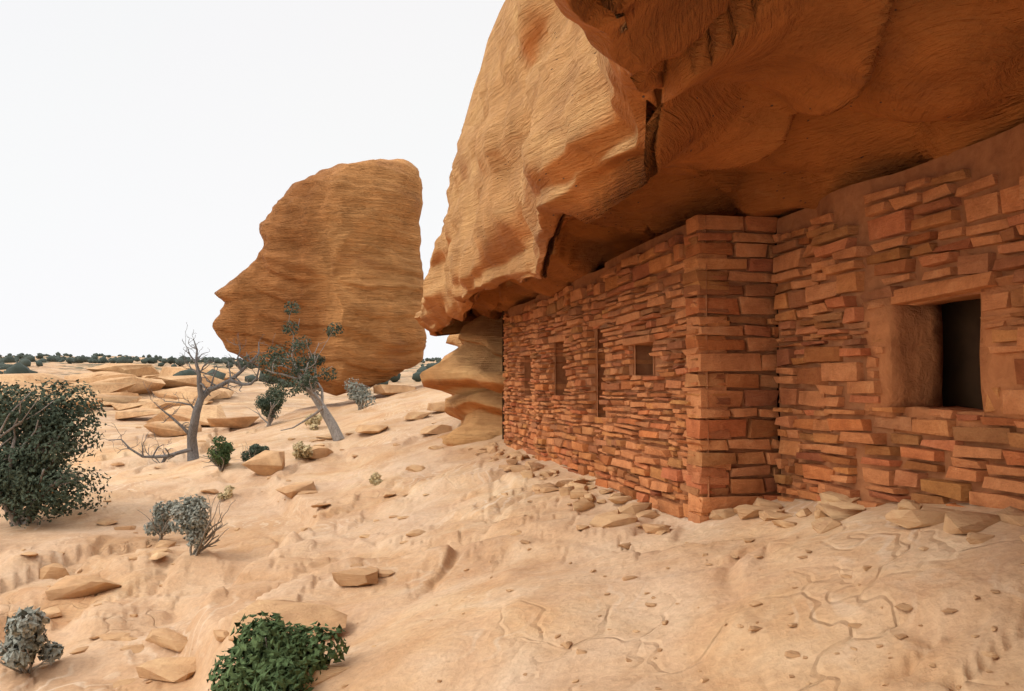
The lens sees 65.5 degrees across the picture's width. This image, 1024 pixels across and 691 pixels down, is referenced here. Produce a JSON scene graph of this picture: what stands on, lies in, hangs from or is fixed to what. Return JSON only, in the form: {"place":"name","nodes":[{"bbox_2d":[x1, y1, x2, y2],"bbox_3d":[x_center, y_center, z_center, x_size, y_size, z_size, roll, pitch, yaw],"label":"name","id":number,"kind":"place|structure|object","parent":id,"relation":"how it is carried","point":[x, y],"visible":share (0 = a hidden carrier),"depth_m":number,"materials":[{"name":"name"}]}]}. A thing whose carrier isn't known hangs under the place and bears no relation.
{"place":"outdoors","nodes":[
{"label":"outdoors","id":0,"kind":"place"},
{"bbox_2d":[0,0,504,360],"label":"sky","id":1,"kind":"structure","parent":0,"point":[146,146],"materials":[{"name":"white"}]},
{"bbox_2d":[0,356,1023,690],"bbox_3d":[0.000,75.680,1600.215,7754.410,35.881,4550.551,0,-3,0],"label":"ground","id":2,"kind":"structure","parent":0,"point":[492,638],"depth_m":5.43,"materials":[{"name":"beige sand"}]},
{"bbox_2d":[0,605,63,673],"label":"sagebrush","id":3,"kind":"object","parent":2,"relation":"on","point":[25,641],"visible":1,"depth_m":5.73,"materials":[{"name":"grey plant"}]},
{"bbox_2d":[0,378,111,527],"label":"juniper bush","id":4,"kind":"object","parent":2,"relation":"on","point":[32,478],"visible":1,"depth_m":10.90,"materials":[{"name":"green plant"}]},
{"bbox_2d":[138,499,179,541],"bbox_3d":[-4.486,2.231,10.090,0.480,0.539,0.422,0,-3,0],"label":"sagebrush","id":5,"kind":"object","parent":2,"relation":"on","point":[160,524],"visible":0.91,"depth_m":10.10,"materials":[{"name":"grey plant"}]},
{"bbox_2d":[94,322,274,462],"bbox_3d":[-7.890,1.391,19.240,4.594,3.862,1.434,0,-3,0],"label":"dead tree","id":6,"kind":"object","parent":2,"relation":"on","point":[191,450],"visible":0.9,"depth_m":19.05,"materials":[{"name":"grey wood"}]},
{"bbox_2d":[168,494,232,555],"bbox_3d":[-3.408,1.957,8.746,0.689,0.714,0.521,1,-3,-24],"label":"sagebrush","id":7,"kind":"object","parent":2,"relation":"on","point":[191,521],"visible":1,"depth_m":8.61,"materials":[{"name":"grey plant"}]},
{"bbox_2d":[199,435,235,471],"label":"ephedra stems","id":8,"kind":"object","parent":2,"relation":"on","point":[220,457],"visible":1,"depth_m":15.02,"materials":[{"name":"green plant"}]},
{"bbox_2d":[0,352,441,386],"bbox_3d":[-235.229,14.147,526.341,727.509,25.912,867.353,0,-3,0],"label":"distant trees","id":9,"kind":"object","parent":2,"relation":"on","point":[22,364],"visible":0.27,"depth_m":240.64,"materials":[{"name":"green plant"}]},
{"bbox_2d":[217,485,234,499],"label":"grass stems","id":10,"kind":"object","parent":2,"relation":"on","point":[228,493],"depth_m":12.66,"materials":[{"name":"beige plant"}]},
{"bbox_2d":[236,443,268,461],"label":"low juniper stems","id":11,"kind":"object","parent":2,"relation":"on","point":[254,450],"visible":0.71,"depth_m":15.04,"materials":[{"name":"green plant"}]},
{"bbox_2d":[246,385,286,426],"bbox_3d":[-7.709,1.925,25.510,1.404,1.359,1.056,-3,-4,42],"label":"shrub","id":12,"kind":"object","parent":2,"relation":"on","point":[268,406],"visible":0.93,"depth_m":25.43,"materials":[{"name":"green plant"}]},
{"bbox_2d":[206,611,349,690],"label":"leafy green shrub","id":13,"kind":"object","parent":2,"relation":"on","point":[272,655],"visible":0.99,"depth_m":4.14,"materials":[{"name":"green plant"}]},
{"bbox_2d":[240,301,344,440],"bbox_3d":[-5.248,0.621,18.668,1.658,3.282,2.960,2,-4,-40],"label":"tree","id":14,"kind":"object","parent":2,"relation":"on","point":[307,382],"visible":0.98,"depth_m":18.14,"materials":[{"name":"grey plant"}]},
{"bbox_2d":[292,441,312,458],"bbox_3d":[-3.950,1.972,15.047,0.416,0.364,0.439,0,-3,0],"label":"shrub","id":15,"kind":"object","parent":2,"relation":"on","point":[300,450],"depth_m":14.95,"materials":[{"name":"beige plant"}]},
{"bbox_2d":[303,413,322,429],"bbox_3d":[-5.459,2.112,21.888,0.546,0.516,0.496,0,-3,0],"label":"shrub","id":16,"kind":"object","parent":2,"relation":"on","point":[315,420],"depth_m":21.86,"materials":[{"name":"beige plant"}]},
{"bbox_2d":[212,159,426,395],"bbox_3d":[-7.408,-2.751,30.413,8.531,9.321,5.068,0,-3,0],"label":"boulder","id":17,"kind":"object","parent":2,"relation":"on","point":[342,243],"visible":0.9,"depth_m":28.71,"materials":[{"name":"stone"}]},
{"bbox_2d":[342,378,375,409],"bbox_3d":[-4.865,1.563,25.633,1.001,1.073,1.013,2,-4,-36],"label":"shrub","id":18,"kind":"object","parent":2,"relation":"on","point":[360,398],"visible":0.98,"depth_m":25.53,"materials":[{"name":"grey plant"}]},
{"bbox_2d":[369,472,382,485],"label":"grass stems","id":19,"kind":"object","parent":2,"relation":"on","point":[374,479],"depth_m":11.46,"materials":[{"name":"beige plant"}]},
{"bbox_2d":[420,315,506,445],"bbox_3d":[1.061,0.847,15.462,5.507,3.801,5.390,0,-3,0],"label":"cliff rock","id":20,"kind":"object","parent":2,"relation":"on","point":[467,373],"visible":0.14,"depth_m":13.80,"materials":[{"name":"stone"}]},
{"bbox_2d":[414,0,1023,335],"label":"cliff overhang","id":21,"kind":"object","parent":20,"relation":"on","point":[595,135],"visible":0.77,"depth_m":4.39,"materials":[{"name":"stone"}]},
{"bbox_2d":[0,363,1023,690],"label":"loose rocks","id":22,"kind":"object","parent":2,"relation":"on","point":[120,387],"visible":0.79,"depth_m":7.31,"materials":[{"name":"stone"}]},
{"bbox_2d":[502,169,1023,522],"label":"masonry wall","id":23,"kind":"structure","parent":2,"relation":"on","point":[982,271],"depth_m":5.66,"materials":[{"name":"stone"}]},
{"bbox_2d":[859,285,1023,436],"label":"window surround","id":24,"kind":"object","parent":23,"relation":"attached to","point":[910,370],"visible":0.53,"depth_m":4.51,"materials":[{"name":"brown stone"}]},
{"bbox_2d":[504,123,1023,519],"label":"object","id":25,"kind":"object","parent":2,"relation":"on","point":[1001,155],"visible":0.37,"depth_m":5.33,"materials":[{"name":"brown stone"}]},
{"bbox_2d":[502,228,982,483],"bbox_3d":[1.583,0.206,7.039,1.050,2.700,12.600,1,-3,-12],"label":"room interior","id":26,"kind":"object","parent":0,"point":[961,380],"depth_m":4.67,"materials":[{"name":"black"}]}
]}

